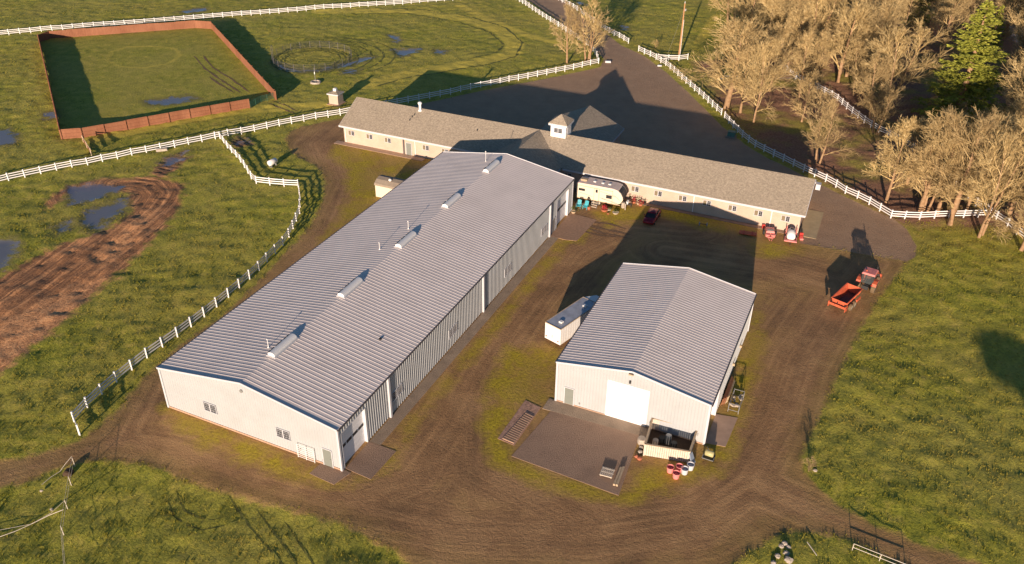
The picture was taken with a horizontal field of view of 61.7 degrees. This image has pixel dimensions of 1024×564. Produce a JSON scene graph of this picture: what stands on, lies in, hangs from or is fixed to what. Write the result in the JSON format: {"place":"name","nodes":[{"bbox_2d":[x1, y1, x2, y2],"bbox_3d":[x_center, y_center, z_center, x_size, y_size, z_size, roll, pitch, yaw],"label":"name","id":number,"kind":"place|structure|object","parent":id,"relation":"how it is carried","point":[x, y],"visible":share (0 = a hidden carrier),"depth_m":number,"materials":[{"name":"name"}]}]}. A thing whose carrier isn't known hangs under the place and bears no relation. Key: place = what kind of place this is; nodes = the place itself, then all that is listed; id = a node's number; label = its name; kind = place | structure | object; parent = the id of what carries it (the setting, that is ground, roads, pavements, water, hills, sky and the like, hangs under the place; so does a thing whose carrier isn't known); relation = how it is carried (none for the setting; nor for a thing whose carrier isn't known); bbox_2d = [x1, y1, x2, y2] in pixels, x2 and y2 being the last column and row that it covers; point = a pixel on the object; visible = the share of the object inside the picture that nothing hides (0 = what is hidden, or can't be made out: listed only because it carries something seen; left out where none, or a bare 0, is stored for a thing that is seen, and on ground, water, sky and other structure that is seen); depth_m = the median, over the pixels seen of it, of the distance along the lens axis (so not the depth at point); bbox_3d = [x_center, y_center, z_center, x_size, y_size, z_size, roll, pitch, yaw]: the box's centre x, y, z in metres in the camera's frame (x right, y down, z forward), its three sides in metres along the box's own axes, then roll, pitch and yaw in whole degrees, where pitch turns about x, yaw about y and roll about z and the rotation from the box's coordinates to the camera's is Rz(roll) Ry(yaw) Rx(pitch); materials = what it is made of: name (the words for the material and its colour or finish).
{"place":"outdoors","nodes":[
{"label":"outdoors","id":0,"kind":"place"},
{"bbox_2d":[0,138,250,370],"bbox_3d":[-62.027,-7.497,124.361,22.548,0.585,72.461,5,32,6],"label":"mud ground","id":1,"kind":"structure","parent":0,"point":[42,295],"depth_m":115.67,"materials":[{"name":"soil"}]},
{"bbox_2d":[194,56,297,113],"bbox_3d":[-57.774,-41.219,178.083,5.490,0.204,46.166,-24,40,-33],"label":"rutted path","id":2,"kind":"structure","parent":0,"point":[205,58],"depth_m":178.68,"materials":[{"name":"soil"}]},
{"bbox_2d":[0,1,1021,269],"bbox_3d":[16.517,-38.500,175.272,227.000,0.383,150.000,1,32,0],"label":"puddle water","id":3,"kind":"structure","parent":0,"point":[94,219],"depth_m":135.13,"materials":[{"name":"liquid"}]},
{"bbox_2d":[0,0,1023,563],"bbox_3d":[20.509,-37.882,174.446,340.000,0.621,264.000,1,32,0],"label":"pasture","id":4,"kind":"structure","parent":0,"point":[124,72],"depth_m":115.70,"materials":[{"name":"plant"}]},
{"bbox_2d":[37,20,276,138],"bbox_3d":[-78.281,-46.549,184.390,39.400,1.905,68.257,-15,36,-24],"label":"board enclosure","id":5,"kind":"object","parent":4,"relation":"on","point":[95,130],"visible":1,"depth_m":169.52,"materials":[{"name":"wood"}]},
{"bbox_2d":[70,131,300,435],"bbox_3d":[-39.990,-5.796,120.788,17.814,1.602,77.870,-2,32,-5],"label":"rail fence","id":6,"kind":"object","parent":4,"relation":"on","point":[189,317],"visible":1,"depth_m":106.24,"materials":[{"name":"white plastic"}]},
{"bbox_2d":[0,0,452,34],"bbox_3d":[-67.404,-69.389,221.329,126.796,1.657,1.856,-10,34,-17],"label":"rail fence","id":7,"kind":"object","parent":4,"relation":"on","point":[222,14],"visible":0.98,"depth_m":218.42,"materials":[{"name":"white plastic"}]},
{"bbox_2d":[165,493,313,563],"bbox_3d":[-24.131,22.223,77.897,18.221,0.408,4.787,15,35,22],"label":"grass tracks","id":8,"kind":"object","parent":4,"relation":"on","point":[261,540],"depth_m":77.83},
{"bbox_2d":[0,58,598,180],"bbox_3d":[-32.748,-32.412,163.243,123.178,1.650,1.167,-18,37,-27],"label":"rail fence","id":9,"kind":"object","parent":4,"relation":"on","point":[278,120],"visible":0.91,"depth_m":156.24,"materials":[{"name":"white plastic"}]},
{"bbox_2d":[270,41,351,70],"bbox_3d":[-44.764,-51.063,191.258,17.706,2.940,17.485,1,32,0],"label":"round pen","id":10,"kind":"object","parent":4,"relation":"on","point":[306,47],"visible":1,"depth_m":190.87,"materials":[{"name":"metal"}]},
{"bbox_2d":[270,38,395,73],"bbox_3d":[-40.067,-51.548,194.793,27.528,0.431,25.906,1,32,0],"label":"worn rings","id":11,"kind":"object","parent":4,"relation":"on","point":[394,52],"visible":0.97,"depth_m":193.29,"materials":[{"name":"brown soil"}]},
{"bbox_2d":[327,88,345,105],"bbox_3d":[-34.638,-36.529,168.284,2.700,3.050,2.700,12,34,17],"label":"pump house","id":12,"kind":"structure","parent":4,"relation":"on","point":[335,96],"depth_m":167.83,"materials":[{"name":"grey"}]},
{"bbox_2d":[346,8,523,86],"bbox_3d":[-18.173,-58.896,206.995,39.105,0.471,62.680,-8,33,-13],"label":"worn oval","id":13,"kind":"object","parent":4,"relation":"on","point":[502,43],"visible":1,"depth_m":206.84,"materials":[{"name":"soil"}]},
{"bbox_2d":[0,118,981,563],"bbox_3d":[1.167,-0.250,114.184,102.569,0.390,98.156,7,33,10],"label":"gravel yard","id":14,"kind":"structure","parent":4,"relation":"on","point":[452,480],"depth_m":87.38,"materials":[{"name":"soil"}]},
{"bbox_2d":[309,464,349,484],"bbox_3d":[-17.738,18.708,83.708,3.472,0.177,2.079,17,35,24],"label":"concrete step","id":15,"kind":"object","parent":14,"relation":"on","point":[331,475],"visible":1,"depth_m":83.58,"materials":[{"name":"concrete"}]},
{"bbox_2d":[156,151,574,471],"bbox_3d":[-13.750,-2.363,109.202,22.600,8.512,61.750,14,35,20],"label":"riding hall","id":16,"kind":"structure","parent":14,"relation":"on","point":[332,349],"depth_m":97.15,"materials":[{"name":"grey metal"}]},
{"bbox_2d":[275,427,290,440],"bbox_3d":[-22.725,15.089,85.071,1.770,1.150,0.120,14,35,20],"label":"window","id":17,"kind":"structure","parent":16,"relation":"in","point":[281,433],"depth_m":85.06,"materials":[{"name":"white glass"}]},
{"bbox_2d":[321,447,333,467],"bbox_3d":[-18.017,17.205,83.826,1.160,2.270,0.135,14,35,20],"label":"door","id":18,"kind":"structure","parent":16,"relation":"in","point":[327,455],"depth_m":83.78,"materials":[{"name":"grey metal"}]},
{"bbox_2d":[341,412,364,462],"bbox_3d":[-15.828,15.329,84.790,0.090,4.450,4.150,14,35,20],"label":"overhead door","id":19,"kind":"structure","parent":16,"relation":"in","point":[353,436],"depth_m":85.06,"materials":[{"name":"white metal"}]},
{"bbox_2d":[556,193,565,224],"bbox_3d":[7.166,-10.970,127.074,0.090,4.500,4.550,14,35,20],"label":"overhead door","id":20,"kind":"structure","parent":16,"relation":"in","point":[561,204],"depth_m":127.50,"materials":[{"name":"white metal"}]},
{"bbox_2d":[346,441,395,478],"bbox_3d":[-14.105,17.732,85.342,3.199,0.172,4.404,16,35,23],"label":"concrete ramp","id":21,"kind":"structure","parent":14,"relation":"on","point":[370,460],"depth_m":85.20,"materials":[{"name":"concrete"}]},
{"bbox_2d":[335,141,425,160],"bbox_3d":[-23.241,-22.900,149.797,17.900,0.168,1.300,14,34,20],"label":"walkway","id":22,"kind":"structure","parent":14,"relation":"on","point":[380,150],"depth_m":149.72,"materials":[{"name":"concrete"}]},
{"bbox_2d":[374,175,404,197],"bbox_3d":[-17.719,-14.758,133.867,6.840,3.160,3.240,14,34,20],"label":"storage shed","id":23,"kind":"structure","parent":14,"relation":"on","point":[384,184],"depth_m":133.35,"materials":[{"name":"white paint"}]},
{"bbox_2d":[370,237,557,444],"bbox_3d":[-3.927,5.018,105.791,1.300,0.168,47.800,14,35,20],"label":"concrete strip","id":24,"kind":"object","parent":14,"relation":"on","point":[383,433],"visible":1,"depth_m":100.93,"materials":[{"name":"concrete"}]},
{"bbox_2d":[545,295,598,344],"bbox_3d":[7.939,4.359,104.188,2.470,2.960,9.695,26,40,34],"label":"cargo trailer","id":25,"kind":"object","parent":14,"relation":"on","point":[562,326],"visible":0.62,"depth_m":101.90,"materials":[{"name":"white paint"}]},
{"bbox_2d":[512,411,639,495],"bbox_3d":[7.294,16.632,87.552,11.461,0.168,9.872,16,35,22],"label":"asphalt pad","id":26,"kind":"object","parent":14,"relation":"on","point":[581,450],"visible":1,"depth_m":86.81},
{"bbox_2d":[338,97,821,232],"bbox_3d":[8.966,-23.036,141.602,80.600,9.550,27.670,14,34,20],"label":"stable","id":27,"kind":"structure","parent":14,"relation":"on","point":[577,144],"depth_m":136.36,"materials":[{"name":"grey"}]},
{"bbox_2d":[542,398,648,436],"bbox_3d":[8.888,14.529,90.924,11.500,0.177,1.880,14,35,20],"label":"concrete apron","id":28,"kind":"object","parent":14,"relation":"on","point":[583,414],"visible":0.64,"depth_m":90.99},
{"bbox_2d":[576,176,631,207],"bbox_3d":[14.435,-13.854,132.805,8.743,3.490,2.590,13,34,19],"label":"travel trailer","id":29,"kind":"object","parent":14,"relation":"on","point":[599,191],"visible":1,"depth_m":132.04,"materials":[{"name":"white metal"}]},
{"bbox_2d":[586,222,634,238],"bbox_3d":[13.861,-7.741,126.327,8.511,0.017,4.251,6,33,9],"label":"rutted ground","id":30,"kind":"structure","parent":14,"relation":"on","point":[612,235],"depth_m":125.82,"materials":[{"name":"soil"}]},
{"bbox_2d":[643,207,660,224],"bbox_3d":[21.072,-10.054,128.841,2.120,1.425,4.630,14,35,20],"label":"parked car","id":31,"kind":"object","parent":14,"relation":"on","point":[652,215],"visible":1,"depth_m":127.86,"materials":[{"name":"red paint"}]},
{"bbox_2d":[555,263,756,444],"bbox_3d":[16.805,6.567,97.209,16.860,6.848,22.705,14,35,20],"label":"workshop","id":32,"kind":"structure","parent":14,"relation":"on","point":[646,343],"depth_m":91.89,"materials":[{"name":"white metal"}]},
{"bbox_2d":[563,386,574,405],"bbox_3d":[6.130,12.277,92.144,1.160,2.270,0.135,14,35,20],"label":"door","id":33,"kind":"structure","parent":32,"relation":"in","point":[569,393],"depth_m":92.08,"materials":[{"name":"grey metal"}]},
{"bbox_2d":[605,380,649,426],"bbox_3d":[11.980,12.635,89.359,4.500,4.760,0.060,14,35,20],"label":"overhead door","id":34,"kind":"structure","parent":32,"relation":"in","point":[624,402],"depth_m":89.31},
{"bbox_2d":[643,418,697,461],"bbox_3d":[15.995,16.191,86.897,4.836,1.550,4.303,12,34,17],"label":"bin enclosure","id":35,"kind":"object","parent":14,"relation":"on","point":[682,451],"visible":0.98,"depth_m":86.07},
{"bbox_2d":[573,188,799,236],"bbox_3d":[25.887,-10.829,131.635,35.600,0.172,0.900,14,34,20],"label":"walkway","id":36,"kind":"structure","parent":14,"relation":"on","point":[710,217],"depth_m":130.12,"materials":[{"name":"concrete"}]},
{"bbox_2d":[705,414,737,446],"bbox_3d":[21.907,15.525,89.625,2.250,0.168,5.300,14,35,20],"label":"side ramp","id":37,"kind":"structure","parent":14,"relation":"on","point":[721,429],"depth_m":89.52,"materials":[{"name":"concrete"}]},
{"bbox_2d":[728,388,744,412],"bbox_3d":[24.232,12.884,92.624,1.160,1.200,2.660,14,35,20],"label":"metal rack","id":38,"kind":"object","parent":14,"relation":"on","point":[734,400],"visible":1,"depth_m":92.59,"materials":[{"name":"grey metal"}]},
{"bbox_2d":[762,227,776,240],"bbox_3d":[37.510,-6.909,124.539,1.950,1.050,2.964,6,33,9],"label":"seed spreader","id":39,"kind":"object","parent":14,"relation":"on","point":[771,231],"visible":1,"depth_m":124.44,"materials":[{"name":"red paint"}]},
{"bbox_2d":[784,226,797,242],"bbox_3d":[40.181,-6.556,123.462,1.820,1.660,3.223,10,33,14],"label":"field sprayer","id":40,"kind":"object","parent":14,"relation":"on","point":[790,235],"visible":1,"depth_m":123.16,"materials":[{"name":"white plastic"}]},
{"bbox_2d":[828,282,862,312],"bbox_3d":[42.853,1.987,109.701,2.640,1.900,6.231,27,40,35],"label":"manure spreader","id":41,"kind":"object","parent":14,"relation":"on","point":[847,293],"visible":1,"depth_m":109.37,"materials":[{"name":"orange paint"}]},
{"bbox_2d":[855,266,881,293],"bbox_3d":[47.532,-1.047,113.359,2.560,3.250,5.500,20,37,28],"label":"tractor","id":42,"kind":"object","parent":14,"relation":"on","point":[871,274],"visible":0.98,"depth_m":111.93,"materials":[{"name":"metal"}]},
{"bbox_2d":[519,0,598,63],"bbox_3d":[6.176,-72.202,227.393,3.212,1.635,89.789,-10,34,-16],"label":"rail fence","id":43,"kind":"object","parent":4,"relation":"on","point":[535,8],"visible":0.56,"depth_m":221.25,"materials":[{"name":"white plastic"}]},
{"bbox_2d":[549,0,582,63],"bbox_3d":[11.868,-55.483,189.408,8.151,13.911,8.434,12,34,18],"label":"bare tree","id":44,"kind":"object","parent":4,"relation":"on","point":[569,15],"visible":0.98,"depth_m":187.92,"materials":[{"name":"brown plant"}]},
{"bbox_2d":[560,0,613,61],"bbox_3d":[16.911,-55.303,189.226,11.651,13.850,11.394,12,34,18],"label":"bare tree","id":45,"kind":"object","parent":4,"relation":"on","point":[596,21],"visible":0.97,"depth_m":188.46,"materials":[{"name":"brown plant"}]},
{"bbox_2d":[638,46,722,114],"bbox_3d":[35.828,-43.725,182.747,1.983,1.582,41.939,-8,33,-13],"label":"rail fence","id":46,"kind":"object","parent":4,"relation":"on","point":[690,82],"visible":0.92,"depth_m":181.30,"materials":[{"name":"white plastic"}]},
{"bbox_2d":[708,0,761,26],"bbox_3d":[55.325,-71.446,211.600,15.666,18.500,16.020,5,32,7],"label":"bare tree","id":47,"kind":"object","parent":4,"relation":"on","point":[723,6],"visible":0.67,"depth_m":213.74,"materials":[{"name":"brown plant"}]},
{"bbox_2d":[724,111,992,219],"bbox_3d":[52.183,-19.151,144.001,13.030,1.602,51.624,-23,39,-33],"label":"rail fence","id":48,"kind":"object","parent":4,"relation":"on","point":[857,196],"visible":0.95,"depth_m":136.31,"materials":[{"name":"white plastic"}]},
{"bbox_2d":[945,116,1023,242],"bbox_3d":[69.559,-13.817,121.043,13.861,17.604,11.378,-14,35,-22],"label":"bare tree","id":49,"kind":"object","parent":4,"relation":"on","point":[996,186],"visible":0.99,"depth_m":120.31,"materials":[{"name":"brown plant"}]},
{"bbox_2d":[992,188,1023,250],"bbox_3d":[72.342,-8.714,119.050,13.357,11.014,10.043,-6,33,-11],"label":"bare tree","id":50,"kind":"object","parent":4,"relation":"on","point":[1018,225],"visible":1,"depth_m":119.99,"materials":[{"name":"brown plant"}]},
{"bbox_2d":[498,400,540,444],"bbox_3d":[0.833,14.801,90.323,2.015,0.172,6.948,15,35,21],"label":"brick path","id":51,"kind":"structure","parent":0,"point":[530,408],"depth_m":90.75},
{"bbox_2d":[503,413,533,443],"bbox_3d":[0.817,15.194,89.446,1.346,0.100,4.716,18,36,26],"label":"paving sleepers","id":52,"kind":"object","parent":51,"relation":"on","point":[508,438],"visible":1,"depth_m":89.24},
{"bbox_2d":[551,213,595,240],"bbox_3d":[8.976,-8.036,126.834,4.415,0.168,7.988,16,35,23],"label":"brick patio","id":53,"kind":"structure","parent":0,"point":[573,227],"depth_m":126.70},
{"bbox_2d":[411,0,916,261],"bbox_3d":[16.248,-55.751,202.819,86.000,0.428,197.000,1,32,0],"label":"asphalt road","id":54,"kind":"structure","parent":0,"point":[643,101],"depth_m":165.37,"materials":[{"name":"asphalt"}]},
{"bbox_2d":[799,209,823,238],"bbox_3d":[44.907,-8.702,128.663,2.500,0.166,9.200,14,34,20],"label":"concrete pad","id":55,"kind":"object","parent":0,"point":[811,223],"visible":0.79,"depth_m":128.59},
{"bbox_2d":[693,0,1023,234],"bbox_3d":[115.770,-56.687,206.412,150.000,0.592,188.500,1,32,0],"label":"woodland floor","id":56,"kind":"structure","parent":0,"point":[782,132],"depth_m":162.35,"materials":[{"name":"soil"}]},
{"bbox_2d":[665,14,810,109],"bbox_3d":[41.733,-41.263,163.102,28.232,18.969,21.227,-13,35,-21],"label":"bare tree","id":57,"kind":"object","parent":56,"relation":"on","point":[732,32],"visible":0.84,"depth_m":161.46,"materials":[{"name":"brown plant"}]},
{"bbox_2d":[719,43,767,112],"bbox_3d":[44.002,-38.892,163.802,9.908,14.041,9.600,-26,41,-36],"label":"bare tree","id":58,"kind":"object","parent":56,"relation":"on","point":[741,61],"visible":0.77,"depth_m":162.58,"materials":[{"name":"brown plant"}]},
{"bbox_2d":[728,0,779,46],"bbox_3d":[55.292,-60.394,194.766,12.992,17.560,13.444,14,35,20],"label":"bare tree","id":59,"kind":"object","parent":56,"relation":"on","point":[739,7],"visible":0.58,"depth_m":195.04,"materials":[{"name":"brown plant"}]},
{"bbox_2d":[734,28,803,122],"bbox_3d":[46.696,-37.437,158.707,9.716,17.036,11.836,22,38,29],"label":"bare tree","id":60,"kind":"object","parent":56,"relation":"on","point":[760,89],"visible":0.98,"depth_m":157.77,"materials":[{"name":"brown plant"}]},
{"bbox_2d":[740,0,797,58],"bbox_3d":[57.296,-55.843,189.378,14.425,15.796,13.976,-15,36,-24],"label":"bare tree","id":61,"kind":"object","parent":56,"relation":"on","point":[776,6],"visible":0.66,"depth_m":187.38,"materials":[{"name":"brown plant"}]},
{"bbox_2d":[761,17,803,91],"bbox_3d":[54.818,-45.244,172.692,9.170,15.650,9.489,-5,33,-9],"label":"bare tree","id":62,"kind":"object","parent":56,"relation":"on","point":[786,27],"visible":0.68,"depth_m":171.20,"materials":[{"name":"brown plant"}]},
{"bbox_2d":[775,2,824,64],"bbox_3d":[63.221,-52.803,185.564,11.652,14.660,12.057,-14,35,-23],"label":"bare tree","id":63,"kind":"object","parent":56,"relation":"on","point":[797,24],"visible":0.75,"depth_m":183.66,"materials":[{"name":"brown plant"}]},
{"bbox_2d":[776,0,828,55],"bbox_3d":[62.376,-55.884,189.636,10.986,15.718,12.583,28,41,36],"label":"bare tree","id":64,"kind":"object","parent":56,"relation":"on","point":[799,4],"visible":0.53,"depth_m":187.24,"materials":[{"name":"brown plant"}]},
{"bbox_2d":[781,69,827,121],"bbox_3d":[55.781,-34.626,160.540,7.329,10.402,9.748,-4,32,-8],"label":"bare tree","id":65,"kind":"object","parent":56,"relation":"on","point":[807,84],"visible":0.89,"depth_m":160.61,"materials":[{"name":"brown plant"}]},
{"bbox_2d":[781,28,828,99],"bbox_3d":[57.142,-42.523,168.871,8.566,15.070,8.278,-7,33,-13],"label":"bare tree","id":66,"kind":"object","parent":56,"relation":"on","point":[806,38],"visible":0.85,"depth_m":168.62,"materials":[{"name":"brown plant"}]},
{"bbox_2d":[798,29,844,90],"bbox_3d":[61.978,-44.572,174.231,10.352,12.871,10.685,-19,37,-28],"label":"bare tree","id":67,"kind":"object","parent":56,"relation":"on","point":[824,43],"visible":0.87,"depth_m":172.19,"materials":[{"name":"brown plant"}]},
{"bbox_2d":[793,0,861,57],"bbox_3d":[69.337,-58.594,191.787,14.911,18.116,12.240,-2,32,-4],"label":"bare tree","id":68,"kind":"object","parent":56,"relation":"on","point":[814,16],"visible":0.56,"depth_m":191.50,"materials":[{"name":"brown plant"}]},
{"bbox_2d":[797,83,862,164],"bbox_3d":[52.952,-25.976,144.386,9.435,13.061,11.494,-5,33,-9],"label":"bare tree","id":69,"kind":"object","parent":56,"relation":"on","point":[829,115],"visible":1,"depth_m":143.40,"materials":[{"name":"brown plant"}]},
{"bbox_2d":[815,0,858,45],"bbox_3d":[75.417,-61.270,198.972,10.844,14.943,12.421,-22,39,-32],"label":"bare tree","id":70,"kind":"object","parent":56,"relation":"on","point":[837,13],"visible":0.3,"depth_m":197.75,"materials":[{"name":"brown plant"}]},
{"bbox_2d":[806,0,872,44],"bbox_3d":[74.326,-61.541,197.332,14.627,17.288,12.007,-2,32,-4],"label":"bare tree","id":71,"kind":"object","parent":56,"relation":"on","point":[827,3],"visible":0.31,"depth_m":197.63,"materials":[{"name":"brown plant"}]},
{"bbox_2d":[819,0,885,82],"bbox_3d":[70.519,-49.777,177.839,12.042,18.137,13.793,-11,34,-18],"label":"bare tree","id":72,"kind":"object","parent":56,"relation":"on","point":[862,31],"visible":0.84,"depth_m":176.02,"materials":[{"name":"brown plant"}]},
{"bbox_2d":[824,4,883,76],"bbox_3d":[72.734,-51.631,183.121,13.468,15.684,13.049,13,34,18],"label":"bare tree","id":73,"kind":"object","parent":56,"relation":"on","point":[847,10],"visible":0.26,"depth_m":181.71,"materials":[{"name":"brown plant"}]},
{"bbox_2d":[839,35,882,95],"bbox_3d":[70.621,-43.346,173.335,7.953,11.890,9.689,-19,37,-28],"label":"bare tree","id":74,"kind":"object","parent":56,"relation":"on","point":[862,57],"visible":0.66,"depth_m":172.65,"materials":[{"name":"brown plant"}]},
{"bbox_2d":[840,14,888,77],"bbox_3d":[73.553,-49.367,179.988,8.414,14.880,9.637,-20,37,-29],"label":"bare tree","id":75,"kind":"object","parent":56,"relation":"on","point":[879,17],"visible":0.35,"depth_m":177.40,"materials":[{"name":"brown plant"}]},
{"bbox_2d":[846,0,883,32],"bbox_3d":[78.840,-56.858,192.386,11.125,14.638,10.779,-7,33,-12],"label":"bare tree","id":76,"kind":"object","parent":56,"relation":"on","point":[873,7],"visible":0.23,"depth_m":190.08,"materials":[{"name":"brown plant"}]},
{"bbox_2d":[848,50,898,122],"bbox_3d":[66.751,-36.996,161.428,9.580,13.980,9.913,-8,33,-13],"label":"bare tree","id":77,"kind":"object","parent":56,"relation":"on","point":[877,76],"visible":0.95,"depth_m":159.77,"materials":[{"name":"brown plant"}]},
{"bbox_2d":[849,35,903,102],"bbox_3d":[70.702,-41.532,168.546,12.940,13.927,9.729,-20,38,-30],"label":"bare tree","id":78,"kind":"object","parent":56,"relation":"on","point":[870,52],"visible":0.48,"depth_m":167.22,"materials":[{"name":"brown plant"}]},
{"bbox_2d":[851,80,907,134],"bbox_3d":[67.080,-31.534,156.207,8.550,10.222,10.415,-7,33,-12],"label":"bare tree","id":79,"kind":"object","parent":56,"relation":"on","point":[888,98],"visible":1,"depth_m":155.60,"materials":[{"name":"brown plant"}]},
{"bbox_2d":[855,0,914,73],"bbox_3d":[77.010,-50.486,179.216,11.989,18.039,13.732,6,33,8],"label":"bare tree","id":80,"kind":"object","parent":56,"relation":"on","point":[886,20],"visible":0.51,"depth_m":176.18,"materials":[{"name":"brown plant"}]},
{"bbox_2d":[871,0,909,36],"bbox_3d":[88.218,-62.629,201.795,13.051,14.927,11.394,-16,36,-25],"label":"bare tree","id":81,"kind":"object","parent":56,"relation":"on","point":[906,8],"visible":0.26,"depth_m":200.12,"materials":[{"name":"brown plant"}]},
{"bbox_2d":[862,115,932,202],"bbox_3d":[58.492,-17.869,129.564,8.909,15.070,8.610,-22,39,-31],"label":"bare tree","id":82,"kind":"object","parent":56,"relation":"on","point":[903,127],"visible":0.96,"depth_m":129.86,"materials":[{"name":"brown plant"}]},
{"bbox_2d":[777,57,1023,236],"bbox_3d":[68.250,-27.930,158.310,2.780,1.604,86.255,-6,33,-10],"label":"rail fence","id":83,"kind":"object","parent":56,"relation":"on","point":[864,119],"visible":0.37,"depth_m":162.18,"materials":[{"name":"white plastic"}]},
{"bbox_2d":[851,16,959,114],"bbox_3d":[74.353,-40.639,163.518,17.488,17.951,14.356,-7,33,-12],"label":"bare tree","id":84,"kind":"object","parent":56,"relation":"on","point":[920,33],"visible":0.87,"depth_m":162.29,"materials":[{"name":"brown plant"}]},
{"bbox_2d":[895,0,923,35],"bbox_3d":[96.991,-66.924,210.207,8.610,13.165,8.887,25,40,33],"label":"bare tree","id":85,"kind":"object","parent":56,"relation":"on","point":[908,12],"visible":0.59,"depth_m":210.34,"materials":[{"name":"brown plant"}]},
{"bbox_2d":[898,0,935,31],"bbox_3d":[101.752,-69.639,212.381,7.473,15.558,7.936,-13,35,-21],"label":"conifer","id":86,"kind":"object","parent":56,"relation":"on","point":[923,10],"visible":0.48,"depth_m":213.01,"materials":[{"name":"green plant"}]},
{"bbox_2d":[892,115,952,184],"bbox_3d":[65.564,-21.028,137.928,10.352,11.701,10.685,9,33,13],"label":"bare tree","id":87,"kind":"object","parent":56,"relation":"on","point":[921,121],"visible":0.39,"depth_m":136.75,"materials":[{"name":"brown plant"}]},
{"bbox_2d":[885,109,980,211],"bbox_3d":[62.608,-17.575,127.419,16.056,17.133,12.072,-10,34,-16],"label":"bare tree","id":88,"kind":"object","parent":56,"relation":"on","point":[936,126],"visible":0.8,"depth_m":125.80,"materials":[{"name":"brown plant"}]},
{"bbox_2d":[900,104,969,170],"bbox_3d":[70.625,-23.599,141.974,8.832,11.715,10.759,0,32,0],"label":"bare tree","id":89,"kind":"object","parent":56,"relation":"on","point":[946,109],"visible":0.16,"depth_m":140.49,"materials":[{"name":"brown plant"}]},
{"bbox_2d":[904,121,972,211],"bbox_3d":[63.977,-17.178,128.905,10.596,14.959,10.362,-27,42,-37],"label":"bare tree","id":90,"kind":"object","parent":56,"relation":"on","point":[941,177],"visible":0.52,"depth_m":127.53,"materials":[{"name":"brown plant"}]},
{"bbox_2d":[906,127,982,214],"bbox_3d":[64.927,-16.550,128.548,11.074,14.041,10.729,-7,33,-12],"label":"bare tree","id":91,"kind":"object","parent":56,"relation":"on","point":[939,205],"visible":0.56,"depth_m":127.02,"materials":[{"name":"brown plant"}]},
{"bbox_2d":[905,0,998,53],"bbox_3d":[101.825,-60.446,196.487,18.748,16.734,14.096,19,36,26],"label":"bare tree","id":92,"kind":"object","parent":56,"relation":"on","point":[948,7],"visible":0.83,"depth_m":196.28,"materials":[{"name":"brown plant"}]},
{"bbox_2d":[910,0,1018,123],"bbox_3d":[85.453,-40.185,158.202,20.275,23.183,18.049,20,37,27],"label":"conifer","id":93,"kind":"object","parent":56,"relation":"on","point":[979,72],"visible":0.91,"depth_m":157.09,"materials":[{"name":"green plant"}]},
{"bbox_2d":[956,0,984,30],"bbox_3d":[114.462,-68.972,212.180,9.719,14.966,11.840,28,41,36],"label":"bare tree","id":94,"kind":"object","parent":56,"relation":"on","point":[971,7],"visible":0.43,"depth_m":212.81,"materials":[{"name":"brown plant"}]},
{"bbox_2d":[920,103,1023,225],"bbox_3d":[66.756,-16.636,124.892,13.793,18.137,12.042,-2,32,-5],"label":"bare tree","id":95,"kind":"object","parent":56,"relation":"on","point":[985,126],"visible":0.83,"depth_m":123.23,"materials":[{"name":"brown plant"}]},
{"bbox_2d":[957,111,1023,211],"bbox_3d":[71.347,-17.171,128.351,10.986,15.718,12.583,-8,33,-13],"label":"bare tree","id":96,"kind":"object","parent":56,"relation":"on","point":[968,205],"visible":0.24,"depth_m":126.60,"materials":[{"name":"brown plant"}]},
{"bbox_2d":[980,4,1006,55],"bbox_3d":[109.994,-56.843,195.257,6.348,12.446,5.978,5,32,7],"label":"conifer","id":97,"kind":"object","parent":56,"relation":"on","point":[1001,8],"visible":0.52,"depth_m":194.49,"materials":[{"name":"green plant"}]},
{"bbox_2d":[967,111,1023,214],"bbox_3d":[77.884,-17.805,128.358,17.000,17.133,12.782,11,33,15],"label":"bare tree","id":98,"kind":"object","parent":56,"relation":"on","point":[1012,205],"visible":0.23,"depth_m":129.05,"materials":[{"name":"brown plant"}]},
{"bbox_2d":[974,0,1023,42],"bbox_3d":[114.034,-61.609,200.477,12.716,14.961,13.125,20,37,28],"label":"bare tree","id":99,"kind":"object","parent":56,"relation":"on","point":[1004,2],"visible":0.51,"depth_m":199.35,"materials":[{"name":"brown plant"}]},
{"bbox_2d":[979,111,1023,206],"bbox_3d":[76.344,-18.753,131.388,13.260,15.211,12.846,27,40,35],"label":"bare tree","id":100,"kind":"object","parent":56,"relation":"on","point":[1018,126],"visible":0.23,"depth_m":129.00,"materials":[{"name":"brown plant"}]},
{"bbox_2d":[983,47,1023,131],"bbox_3d":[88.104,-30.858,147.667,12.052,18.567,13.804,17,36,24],"label":"bare tree","id":101,"kind":"object","parent":56,"relation":"on","point":[1018,83],"visible":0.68,"depth_m":147.39,"materials":[{"name":"brown plant"}]},
{"bbox_2d":[991,50,1023,104],"bbox_3d":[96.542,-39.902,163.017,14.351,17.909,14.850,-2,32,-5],"label":"bare tree","id":102,"kind":"object","parent":56,"relation":"on","point":[1007,67],"visible":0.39,"depth_m":162.97,"materials":[{"name":"brown plant"}]},
{"bbox_2d":[993,0,1023,39],"bbox_3d":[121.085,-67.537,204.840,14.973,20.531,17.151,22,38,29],"label":"bare tree","id":103,"kind":"object","parent":56,"relation":"on","point":[1015,7],"visible":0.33,"depth_m":206.43,"materials":[{"name":"brown plant"}]},
{"bbox_2d":[1000,4,1023,78],"bbox_3d":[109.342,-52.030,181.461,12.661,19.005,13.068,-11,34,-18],"label":"bare tree","id":104,"kind":"object","parent":56,"relation":"on","point":[1018,26],"visible":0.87,"depth_m":181.37,"materials":[{"name":"brown plant"}]},
{"bbox_2d":[1001,77,1023,127],"bbox_3d":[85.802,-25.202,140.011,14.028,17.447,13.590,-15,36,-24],"label":"bare tree","id":105,"kind":"object","parent":56,"relation":"on","point":[1016,108],"visible":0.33,"depth_m":140.14,"materials":[{"name":"brown plant"}]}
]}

